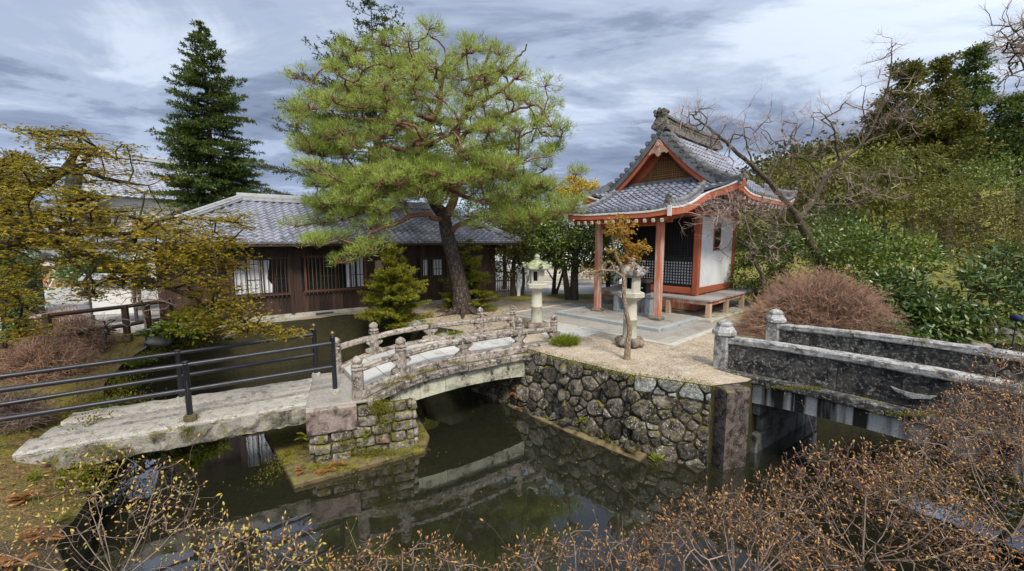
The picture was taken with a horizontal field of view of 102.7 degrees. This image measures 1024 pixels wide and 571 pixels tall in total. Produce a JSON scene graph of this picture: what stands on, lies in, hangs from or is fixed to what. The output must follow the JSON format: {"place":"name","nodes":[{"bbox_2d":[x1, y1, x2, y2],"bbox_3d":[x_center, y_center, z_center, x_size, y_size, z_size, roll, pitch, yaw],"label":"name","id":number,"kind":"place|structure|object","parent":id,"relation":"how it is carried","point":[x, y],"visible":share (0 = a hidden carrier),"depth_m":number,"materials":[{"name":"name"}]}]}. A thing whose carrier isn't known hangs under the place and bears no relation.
{"place":"outdoors","nodes":[
{"label":"outdoors","id":0,"kind":"place"},
{"bbox_2d":[0,252,58,314],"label":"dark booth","id":1,"kind":"object","parent":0,"point":[42,254],"visible":0.03,"depth_m":14.00,"materials":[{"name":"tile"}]},
{"bbox_2d":[0,522,71,570],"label":"bank","id":2,"kind":"structure","parent":0,"point":[38,550],"depth_m":3.83,"materials":[{"name":"soil"}]},
{"bbox_2d":[0,552,38,570],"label":"fern","id":3,"kind":"object","parent":2,"relation":"on","point":[8,559],"visible":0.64,"depth_m":3.48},
{"bbox_2d":[12,519,64,542],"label":"fern","id":4,"kind":"object","parent":2,"relation":"on","point":[39,533],"visible":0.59,"depth_m":4.04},
{"bbox_2d":[0,431,244,570],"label":"budding bush","id":5,"kind":"object","parent":2,"relation":"on","point":[72,531],"visible":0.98,"depth_m":3.24,"materials":[{"name":"plant"}]},
{"bbox_2d":[182,501,334,570],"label":"budding bush","id":6,"kind":"object","parent":2,"relation":"on","point":[248,536],"visible":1,"depth_m":2.98,"materials":[{"name":"plant"}]},
{"bbox_2d":[313,506,496,570],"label":"budding bush","id":7,"kind":"object","parent":2,"relation":"on","point":[453,563],"visible":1,"depth_m":2.97,"materials":[{"name":"plant"}]},
{"bbox_2d":[480,506,671,570],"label":"budding bush","id":8,"kind":"object","parent":2,"relation":"on","point":[559,554],"visible":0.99,"depth_m":2.93,"materials":[{"name":"plant"}]},
{"bbox_2d":[614,476,852,570],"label":"budding bush","id":9,"kind":"object","parent":2,"relation":"on","point":[714,521],"visible":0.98,"depth_m":2.97,"materials":[{"name":"plant"}]},
{"bbox_2d":[733,393,1023,570],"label":"budding bush","id":10,"kind":"object","parent":2,"relation":"on","point":[862,556],"visible":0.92,"depth_m":3.08,"materials":[{"name":"plant"}]},
{"bbox_2d":[852,353,1023,570],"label":"budding bush","id":11,"kind":"object","parent":2,"relation":"on","point":[1009,440],"visible":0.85,"depth_m":3.40,"materials":[{"name":"plant"}]},
{"bbox_2d":[916,313,1023,506],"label":"budding bush","id":12,"kind":"object","parent":2,"relation":"on","point":[995,402],"visible":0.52,"depth_m":4.05,"materials":[{"name":"plant"}]},
{"bbox_2d":[2,234,131,286],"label":"white shed","id":13,"kind":"structure","parent":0,"point":[53,253],"depth_m":21.86,"materials":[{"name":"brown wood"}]},
{"bbox_2d":[0,329,145,541],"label":"bank","id":14,"kind":"structure","parent":0,"point":[7,469],"depth_m":5.53,"materials":[{"name":"green plant"}]},
{"bbox_2d":[5,489,41,506],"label":"fern","id":15,"kind":"object","parent":14,"relation":"on","point":[25,496],"visible":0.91,"depth_m":4.73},
{"bbox_2d":[0,212,58,348],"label":"evergreen tree","id":16,"kind":"object","parent":14,"relation":"on","point":[3,325],"visible":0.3,"depth_m":9.78,"materials":[{"name":"green plant"}]},
{"bbox_2d":[0,380,61,435],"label":"leafless bush","id":17,"kind":"object","parent":14,"relation":"on","point":[15,409],"visible":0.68,"depth_m":6.36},
{"bbox_2d":[0,323,109,384],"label":"leafless bush","id":18,"kind":"object","parent":14,"relation":"on","point":[50,354],"visible":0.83,"depth_m":8.42,"materials":[{"name":"plant"}]},
{"bbox_2d":[44,509,72,522],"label":"fern","id":19,"kind":"object","parent":14,"relation":"on","point":[63,516],"visible":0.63,"depth_m":4.74,"materials":[{"name":"green plant"}]},
{"bbox_2d":[5,302,122,356],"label":"leafless bush","id":20,"kind":"object","parent":14,"relation":"on","point":[80,323],"visible":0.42,"depth_m":9.91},
{"bbox_2d":[0,327,144,515],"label":"leaf litter","id":21,"kind":"object","parent":14,"relation":"on","point":[73,375],"visible":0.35,"depth_m":6.25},
{"bbox_2d":[63,312,131,352],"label":"bare shrub","id":22,"kind":"object","parent":14,"relation":"on","point":[104,332],"visible":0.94,"depth_m":9.87,"materials":[{"name":"brown plant"}]},
{"bbox_2d":[41,299,171,346],"bbox_3d":[-10.037,0.984,10.362,0.284,0.950,2.566,3,7,22],"label":"dark wooden fence","id":23,"kind":"object","parent":14,"relation":"on","point":[127,334],"visible":0.61,"depth_m":10.48,"materials":[{"name":"wood"}]},
{"bbox_2d":[109,279,179,329],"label":"bare sapling","id":24,"kind":"object","parent":14,"relation":"on","point":[144,315],"visible":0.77,"depth_m":10.85,"materials":[{"name":"brown plant"}]},
{"bbox_2d":[0,122,313,345],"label":"spring maple","id":25,"kind":"object","parent":14,"relation":"on","point":[20,222],"visible":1,"depth_m":6.72,"materials":[{"name":"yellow plant"}]},
{"bbox_2d":[142,334,172,348],"bbox_3d":[-9.059,1.435,10.546,0.486,0.380,0.694,0,6,0],"label":"garden boulder","id":26,"kind":"object","parent":14,"relation":"on","point":[155,341],"visible":0.58,"depth_m":10.35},
{"bbox_2d":[134,321,186,344],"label":"leafy bush","id":27,"kind":"object","parent":14,"relation":"on","point":[145,332],"visible":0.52,"depth_m":10.33,"materials":[{"name":"green plant"}]},
{"bbox_2d":[12,378,312,469],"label":"stone slab bridge","id":28,"kind":"structure","parent":14,"relation":"on","point":[241,411],"depth_m":6.66,"materials":[{"name":"stone"}]},
{"bbox_2d":[0,323,320,406],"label":"black railing","id":29,"kind":"object","parent":28,"relation":"on","point":[178,376],"visible":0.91,"depth_m":7.14,"materials":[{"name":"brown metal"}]},
{"bbox_2d":[0,331,339,421],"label":"black railing","id":30,"kind":"object","parent":28,"relation":"on","point":[187,389],"visible":0.97,"depth_m":6.47,"materials":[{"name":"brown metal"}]},
{"bbox_2d":[73,360,938,459],"bbox_3d":[0.081,2.048,7.055,13.514,0.962,3.010,0,6,0],"label":"ledge moss","id":31,"kind":"object","parent":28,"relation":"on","point":[920,414],"visible":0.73,"depth_m":6.39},
{"bbox_2d":[149,308,219,344],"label":"leafy bush","id":32,"kind":"object","parent":14,"relation":"on","point":[186,333],"visible":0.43,"depth_m":10.38,"materials":[{"name":"green plant"}]},
{"bbox_2d":[62,147,223,277],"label":"tall tiled house","id":33,"kind":"structure","parent":0,"point":[160,185],"depth_m":26.51,"materials":[{"name":"tile"}]},
{"bbox_2d":[0,280,305,332],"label":"gravel yard","id":34,"kind":"structure","parent":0,"point":[80,304],"depth_m":15.25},
{"bbox_2d":[0,146,54,232],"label":"evergreen tree","id":35,"kind":"object","parent":34,"relation":"on","point":[16,151],"visible":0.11,"depth_m":23.53,"materials":[{"name":"green plant"}]},
{"bbox_2d":[42,250,155,299],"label":"evergreen tree","id":36,"kind":"object","parent":34,"relation":"on","point":[63,272],"visible":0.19,"depth_m":13.79,"materials":[{"name":"green plant"}]},
{"bbox_2d":[78,273,140,323],"bbox_3d":[-12.000,0.406,12.319,1.240,1.550,0.560,-2,7,-19],"label":"notice board","id":37,"kind":"object","parent":34,"relation":"on","point":[105,303],"visible":0.31,"depth_m":12.29,"materials":[{"name":"paint"}]},
{"bbox_2d":[143,19,272,209],"bbox_3d":[-15.355,-6.701,21.529,6.200,13.595,6.779,0,6,0],"label":"fir tree","id":38,"kind":"object","parent":34,"relation":"on","point":[192,149],"visible":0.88,"depth_m":20.54,"materials":[{"name":"green plant"}]},
{"bbox_2d":[0,0,1023,348],"label":"sky","id":39,"kind":"structure","parent":0,"point":[96,66],"materials":[{"name":"grey"}]},
{"bbox_2d":[290,297,764,385],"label":"ground","id":40,"kind":"structure","parent":0,"point":[640,363],"depth_m":9.35,"materials":[{"name":"gravel"}]},
{"bbox_2d":[354,240,434,332],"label":"conifer","id":41,"kind":"object","parent":40,"relation":"on","point":[399,298],"visible":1,"depth_m":12.41,"materials":[{"name":"green plant"}]},
{"bbox_2d":[272,12,590,318],"bbox_3d":[-2.557,-3.639,13.704,10.375,9.508,6.697,0,6,0],"label":"red pine","id":42,"kind":"object","parent":40,"relation":"on","point":[410,172],"visible":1,"depth_m":12.18,"materials":[{"name":"green plant"}]},
{"bbox_2d":[330,305,560,406],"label":"arched stone bridge","id":43,"kind":"structure","parent":40,"relation":"on","point":[492,355],"depth_m":8.73,"materials":[{"name":"stone"}]},
{"bbox_2d":[437,238,501,308],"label":"conifer","id":44,"kind":"object","parent":40,"relation":"on","point":[473,279],"visible":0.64,"depth_m":14.71,"materials":[{"name":"green plant"}]},
{"bbox_2d":[317,296,621,354],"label":"pine litter","id":45,"kind":"object","parent":40,"relation":"on","point":[473,315],"visible":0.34,"depth_m":13.81,"materials":[{"name":"brown plant"}]},
{"bbox_2d":[547,331,582,346],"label":"grass tuft","id":46,"kind":"object","parent":40,"relation":"on","point":[567,340],"visible":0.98,"depth_m":9.79,"materials":[{"name":"green plant"}]},
{"bbox_2d":[519,203,620,299],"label":"evergreen tree","id":47,"kind":"object","parent":40,"relation":"on","point":[575,234],"visible":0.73,"depth_m":17.07,"materials":[{"name":"green plant"}]},
{"bbox_2d":[578,213,652,359],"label":"young maple","id":48,"kind":"object","parent":40,"relation":"on","point":[613,234],"visible":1,"depth_m":8.37,"materials":[{"name":"orange plant"}]},
{"bbox_2d":[516,303,716,342],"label":"paved forecourt","id":49,"kind":"structure","parent":40,"relation":"on","point":[680,332],"depth_m":11.83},
{"bbox_2d":[506,303,712,346],"bbox_3d":[3.052,1.098,13.020,3.525,0.100,5.940,-6,9,-43],"label":"forecourt border","id":50,"kind":"object","parent":49,"relation":"on","point":[681,341],"visible":0.42,"depth_m":10.98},
{"bbox_2d":[615,257,648,348],"bbox_3d":[2.799,0.396,9.662,0.753,2.148,0.808,-1,6,-6],"label":"stone lantern","id":51,"kind":"object","parent":40,"relation":"on","point":[634,294],"visible":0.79,"depth_m":9.50,"materials":[{"name":"stone"}]},
{"bbox_2d":[51,313,1023,570],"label":"pond bank","id":52,"kind":"structure","parent":0,"point":[347,327],"depth_m":11.78,"materials":[{"name":"stone"}]},
{"bbox_2d":[12,334,231,504],"bbox_3d":[-7.876,2.174,8.366,2.488,1.099,8.384,-3,7,-23],"label":"bank moss","id":53,"kind":"object","parent":52,"relation":"on","point":[82,477],"visible":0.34,"depth_m":6.33,"materials":[{"name":"plant"}]},
{"bbox_2d":[122,355,158,366],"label":"weed","id":54,"kind":"object","parent":52,"relation":"on","point":[140,362],"visible":0.85,"depth_m":9.36,"materials":[{"name":"green plant"}]},
{"bbox_2d":[1009,315,1022,349],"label":"garden lamp","id":55,"kind":"object","parent":52,"relation":"on","point":[1016,318],"visible":0.98,"depth_m":9.14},
{"bbox_2d":[79,355,1023,570],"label":"water","id":56,"kind":"structure","parent":0,"point":[498,456],"depth_m":6.25,"materials":[{"name":"liquid"}]},
{"bbox_2d":[495,254,621,295],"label":"path","id":57,"kind":"structure","parent":0,"point":[585,289],"depth_m":20.93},
{"bbox_2d":[240,0,477,202],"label":"sparse conifer","id":58,"kind":"object","parent":57,"relation":"on","point":[371,5],"visible":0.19,"depth_m":18.14,"materials":[{"name":"green plant"}]},
{"bbox_2d":[457,170,541,288],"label":"evergreen tree","id":59,"kind":"object","parent":57,"relation":"on","point":[469,205],"visible":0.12,"depth_m":20.47,"materials":[{"name":"green plant"}]},
{"bbox_2d":[495,260,528,281],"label":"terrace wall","id":60,"kind":"structure","parent":57,"relation":"on","point":[508,268],"depth_m":24.91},
{"bbox_2d":[520,260,619,285],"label":"wall","id":61,"kind":"structure","parent":57,"relation":"on","point":[581,281],"depth_m":23.42,"materials":[{"name":"paint"}]},
{"bbox_2d":[548,173,599,225],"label":"golden tree","id":62,"kind":"object","parent":57,"relation":"on","point":[581,183],"visible":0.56,"depth_m":25.04,"materials":[{"name":"yellow plant"}]},
{"bbox_2d":[583,229,623,286],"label":"evergreen tree","id":63,"kind":"object","parent":57,"relation":"on","point":[608,283],"visible":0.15,"depth_m":19.84,"materials":[{"name":"green plant"}]},
{"bbox_2d":[523,324,601,337],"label":"stone path","id":64,"kind":"structure","parent":0,"point":[581,332],"depth_m":11.21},
{"bbox_2d":[522,254,552,328],"bbox_3d":[0.699,0.191,11.528,0.832,2.149,0.892,-2,7,-20],"label":"stone lantern","id":65,"kind":"object","parent":64,"relation":"on","point":[536,285],"visible":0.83,"depth_m":11.38,"materials":[{"name":"stone"}]},
{"bbox_2d":[483,250,1023,343],"bbox_3d":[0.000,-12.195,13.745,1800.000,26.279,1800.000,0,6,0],"label":"mossy ground","id":66,"kind":"structure","parent":0,"point":[525,297],"depth_m":18.50,"materials":[{"name":"plant"}]},
{"bbox_2d":[105,192,522,331],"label":"wooden house","id":67,"kind":"structure","parent":66,"relation":"on","point":[300,281],"depth_m":13.92,"materials":[{"name":"wood"}]},
{"bbox_2d":[229,255,291,298],"bbox_3d":[-7.829,-0.265,12.790,1.650,1.340,0.168,-4,8,-35],"label":"window","id":68,"kind":"structure","parent":67,"relation":"in","point":[275,275],"depth_m":12.86,"materials":[{"name":"white glass"}]},
{"bbox_2d":[302,253,367,294],"bbox_3d":[-6.014,-0.428,14.041,2.090,1.350,0.168,-4,8,-35],"label":"window","id":69,"kind":"structure","parent":67,"relation":"in","point":[318,277],"depth_m":14.01,"materials":[{"name":"brown wood"}]},
{"bbox_2d":[419,256,445,279],"bbox_3d":[-3.116,-0.694,16.038,1.090,0.920,0.168,-4,8,-35],"label":"window","id":70,"kind":"structure","parent":67,"relation":"in","point":[430,268],"depth_m":16.05,"materials":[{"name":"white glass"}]},
{"bbox_2d":[495,277,514,296],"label":"slatted gate","id":71,"kind":"structure","parent":66,"relation":"on","point":[506,290],"depth_m":18.23,"materials":[{"name":"brown wood"}]},
{"bbox_2d":[516,269,519,295],"bbox_3d":[0.283,-0.124,18.442,0.140,1.200,0.140,-2,7,-17],"label":"white post","id":72,"kind":"object","parent":66,"relation":"on","point":[517,285],"visible":1,"depth_m":18.39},
{"bbox_2d":[487,200,558,295],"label":"evergreen tree","id":73,"kind":"object","parent":66,"relation":"on","point":[514,253],"visible":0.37,"depth_m":18.22,"materials":[{"name":"green plant"}]},
{"bbox_2d":[508,218,581,293],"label":"evergreen tree","id":74,"kind":"object","parent":66,"relation":"on","point":[555,290],"visible":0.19,"depth_m":18.98,"materials":[{"name":"green plant"}]},
{"bbox_2d":[555,107,797,332],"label":"vermilion pavilion","id":75,"kind":"structure","parent":66,"relation":"on","point":[688,275],"depth_m":13.89,"materials":[{"name":"red wood"}]},
{"bbox_2d":[611,290,653,315],"bbox_3d":[4.077,0.566,13.646,0.550,0.700,1.460,-6,9,-43],"label":"offering table","id":76,"kind":"object","parent":75,"relation":"on","point":[646,302],"visible":0.62,"depth_m":13.55,"materials":[{"name":"grey stone"}]},
{"bbox_2d":[640,279,652,293],"bbox_3d":[4.303,0.021,13.343,0.360,0.445,0.420,-6,9,-43],"label":"candle cabinet","id":77,"kind":"object","parent":76,"relation":"on","point":[645,287],"visible":0.79,"depth_m":13.26,"materials":[{"name":"black paint"}]},
{"bbox_2d":[629,226,655,283],"bbox_3d":[4.845,-1.263,14.997,0.054,2.360,1.230,-6,9,-43],"label":"lattice door","id":78,"kind":"structure","parent":75,"relation":"in","point":[649,260],"depth_m":14.91,"materials":[{"name":"black paint"}]},
{"bbox_2d":[663,217,694,286],"bbox_3d":[5.667,-1.167,14.127,0.054,2.360,1.230,-6,9,-43],"label":"lattice door","id":79,"kind":"structure","parent":75,"relation":"in","point":[677,271],"depth_m":14.06,"materials":[{"name":"black paint"}]},
{"bbox_2d":[713,223,721,250],"bbox_3d":[7.312,-1.731,14.583,0.620,0.980,0.040,-6,9,-43],"label":"side window","id":80,"kind":"structure","parent":75,"relation":"in","point":[716,242],"depth_m":14.52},
{"bbox_2d":[725,231,791,302],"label":"evergreen shrub","id":81,"kind":"object","parent":66,"relation":"on","point":[754,285],"visible":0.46,"depth_m":15.32,"materials":[{"name":"green plant"}]},
{"bbox_2d":[703,195,818,299],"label":"bare sapling","id":82,"kind":"object","parent":66,"relation":"on","point":[757,267],"visible":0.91,"depth_m":12.53,"materials":[{"name":"brown plant"}]},
{"bbox_2d":[629,28,939,281],"bbox_3d":[8.579,-3.608,12.398,11.471,9.480,3.694,-2,7,-19],"label":"bare maple","id":83,"kind":"object","parent":66,"relation":"on","point":[799,221],"visible":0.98,"depth_m":12.72,"materials":[{"name":"brown plant"}]},
{"bbox_2d":[734,154,852,280],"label":"evergreen tree","id":84,"kind":"object","parent":66,"relation":"on","point":[789,218],"visible":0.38,"depth_m":18.12,"materials":[{"name":"green plant"}]},
{"bbox_2d":[746,198,878,288],"bbox_3d":[10.215,-0.976,13.840,4.259,4.003,2.898,-1,6,-10],"label":"evergreen shrub","id":85,"kind":"object","parent":66,"relation":"on","point":[795,236],"visible":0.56,"depth_m":13.94,"materials":[{"name":"green plant"}]},
{"bbox_2d":[731,260,912,339],"bbox_3d":[7.948,0.439,10.672,4.349,2.458,3.456,0,6,0],"label":"round bush","id":86,"kind":"object","parent":66,"relation":"on","point":[818,302],"visible":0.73,"depth_m":10.21,"materials":[{"name":"plant"}]},
{"bbox_2d":[760,132,960,267],"bbox_3d":[14.498,-2.909,16.862,7.810,6.583,4.018,0,6,0],"label":"evergreen tree","id":87,"kind":"object","parent":66,"relation":"on","point":[890,167],"visible":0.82,"depth_m":16.35,"materials":[{"name":"green plant"}]},
{"bbox_2d":[712,309,1023,475],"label":"dark stone bridge","id":88,"kind":"structure","parent":66,"relation":"on","point":[857,372],"depth_m":6.75,"materials":[{"name":"stone"}]},
{"bbox_2d":[841,107,906,259],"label":"cedar tree","id":89,"kind":"object","parent":66,"relation":"on","point":[856,140],"visible":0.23,"depth_m":33.87,"materials":[{"name":"green plant"}]},
{"bbox_2d":[789,209,965,294],"bbox_3d":[10.893,-0.522,12.228,4.504,3.453,3.173,0,6,0],"label":"evergreen shrub","id":90,"kind":"object","parent":66,"relation":"on","point":[876,260],"visible":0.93,"depth_m":11.87,"materials":[{"name":"green plant"}]},
{"bbox_2d":[837,309,944,340],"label":"evergreen shrub","id":91,"kind":"object","parent":66,"relation":"on","point":[902,328],"visible":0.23,"depth_m":9.75,"materials":[{"name":"green plant"}]},
{"bbox_2d":[861,57,942,260],"bbox_3d":[30.284,-9.622,32.222,4.965,16.109,5.442,0,6,0],"label":"cedar tree","id":92,"kind":"object","parent":66,"relation":"on","point":[916,67],"visible":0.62,"depth_m":31.19,"materials":[{"name":"green plant"}]},
{"bbox_2d":[847,265,989,343],"bbox_3d":[10.649,0.456,10.904,3.018,2.049,2.642,0,6,0],"label":"evergreen shrub","id":93,"kind":"object","parent":66,"relation":"on","point":[914,305],"visible":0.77,"depth_m":10.49,"materials":[{"name":"green plant"}]},
{"bbox_2d":[837,167,1000,271],"bbox_3d":[15.607,-1.980,15.982,6.125,4.928,3.811,0,6,0],"label":"evergreen tree","id":94,"kind":"object","parent":66,"relation":"on","point":[899,211],"visible":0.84,"depth_m":15.51,"materials":[{"name":"green plant"}]},
{"bbox_2d":[913,51,976,252],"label":"cedar tree","id":95,"kind":"object","parent":66,"relation":"on","point":[941,67],"visible":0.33,"depth_m":32.01,"materials":[{"name":"green plant"}]},
{"bbox_2d":[884,179,1023,298],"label":"evergreen tree","id":96,"kind":"object","parent":66,"relation":"on","point":[1000,213],"visible":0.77,"depth_m":14.39,"materials":[{"name":"green plant"}]},
{"bbox_2d":[894,106,1018,261],"bbox_3d":[32.002,-7.204,30.495,6.438,11.679,6.089,-2,7,-20],"label":"cedar tree","id":97,"kind":"object","parent":66,"relation":"on","point":[958,123],"visible":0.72,"depth_m":28.97,"materials":[{"name":"green plant"}]},
{"bbox_2d":[910,224,1023,300],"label":"evergreen shrub","id":98,"kind":"object","parent":66,"relation":"on","point":[986,247],"visible":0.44,"depth_m":13.17,"materials":[{"name":"green plant"}]},
{"bbox_2d":[952,339,993,347],"bbox_3d":[11.279,1.563,10.268,0.905,0.492,0.787,0,6,0],"label":"garden boulder","id":99,"kind":"object","parent":66,"relation":"on","point":[979,343],"visible":0.11,"depth_m":9.97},
{"bbox_2d":[926,238,1023,347],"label":"evergreen shrub","id":100,"kind":"object","parent":66,"relation":"on","point":[1015,288],"visible":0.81,"depth_m":10.33,"materials":[{"name":"green plant"}]},
{"bbox_2d":[934,150,1023,260],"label":"evergreen shrub","id":101,"kind":"object","parent":66,"relation":"on","point":[1004,175],"visible":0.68,"depth_m":17.60,"materials":[{"name":"green plant"}]},
{"bbox_2d":[946,41,1017,252],"bbox_3d":[38.420,-10.984,34.776,4.898,18.272,4.936,2,7,16],"label":"cedar tree","id":102,"kind":"object","parent":66,"relation":"on","point":[975,81],"visible":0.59,"depth_m":33.66,"materials":[{"name":"green plant"}]},
{"bbox_2d":[961,91,1023,252],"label":"cedar tree","id":103,"kind":"object","parent":66,"relation":"on","point":[1014,104],"visible":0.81,"depth_m":32.56,"materials":[{"name":"green plant"}]},
{"bbox_2d":[975,0,1023,103],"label":"bare tree","id":104,"kind":"object","parent":66,"relation":"on","point":[1016,52],"visible":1,"depth_m":14.19,"materials":[{"name":"brown plant"}]},
{"bbox_2d":[988,325,1023,338],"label":"garden boulder","id":105,"kind":"object","parent":66,"relation":"on","point":[1007,331],"visible":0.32,"depth_m":10.67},
{"bbox_2d":[734,149,1014,261],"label":"hillside","id":106,"kind":"structure","parent":0,"point":[896,223],"depth_m":40.18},
{"bbox_2d":[729,110,1022,260],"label":"hillside forest","id":107,"kind":"object","parent":106,"relation":"on","point":[828,151],"visible":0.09,"depth_m":42.38,"materials":[{"name":"plant"}]},
{"label":"pond bed","id":108,"kind":"structure","parent":0,"visible":0},
{"bbox_2d":[264,372,429,487],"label":"bridge pier","id":109,"kind":"structure","parent":108,"relation":"on","point":[334,415],"depth_m":7.36,"materials":[{"name":"stone"}]},
{"bbox_2d":[208,393,447,512],"bbox_3d":[-3.387,2.500,7.845,3.536,1.257,2.954,-3,7,-26],"label":"pier moss","id":110,"kind":"object","parent":109,"relation":"on","point":[379,451],"visible":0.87,"depth_m":7.33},
{"bbox_2d":[471,350,749,470],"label":"rubble retaining wall","id":111,"kind":"structure","parent":108,"relation":"on","point":[672,422],"depth_m":7.55,"materials":[{"name":"stone"}]},
{"bbox_2d":[505,339,727,453],"bbox_3d":[1.198,2.307,8.716,5.948,1.620,1.138,5,8,40],"label":"wall moss","id":112,"kind":"object","parent":111,"relation":"attached to","point":[645,377],"depth_m":7.67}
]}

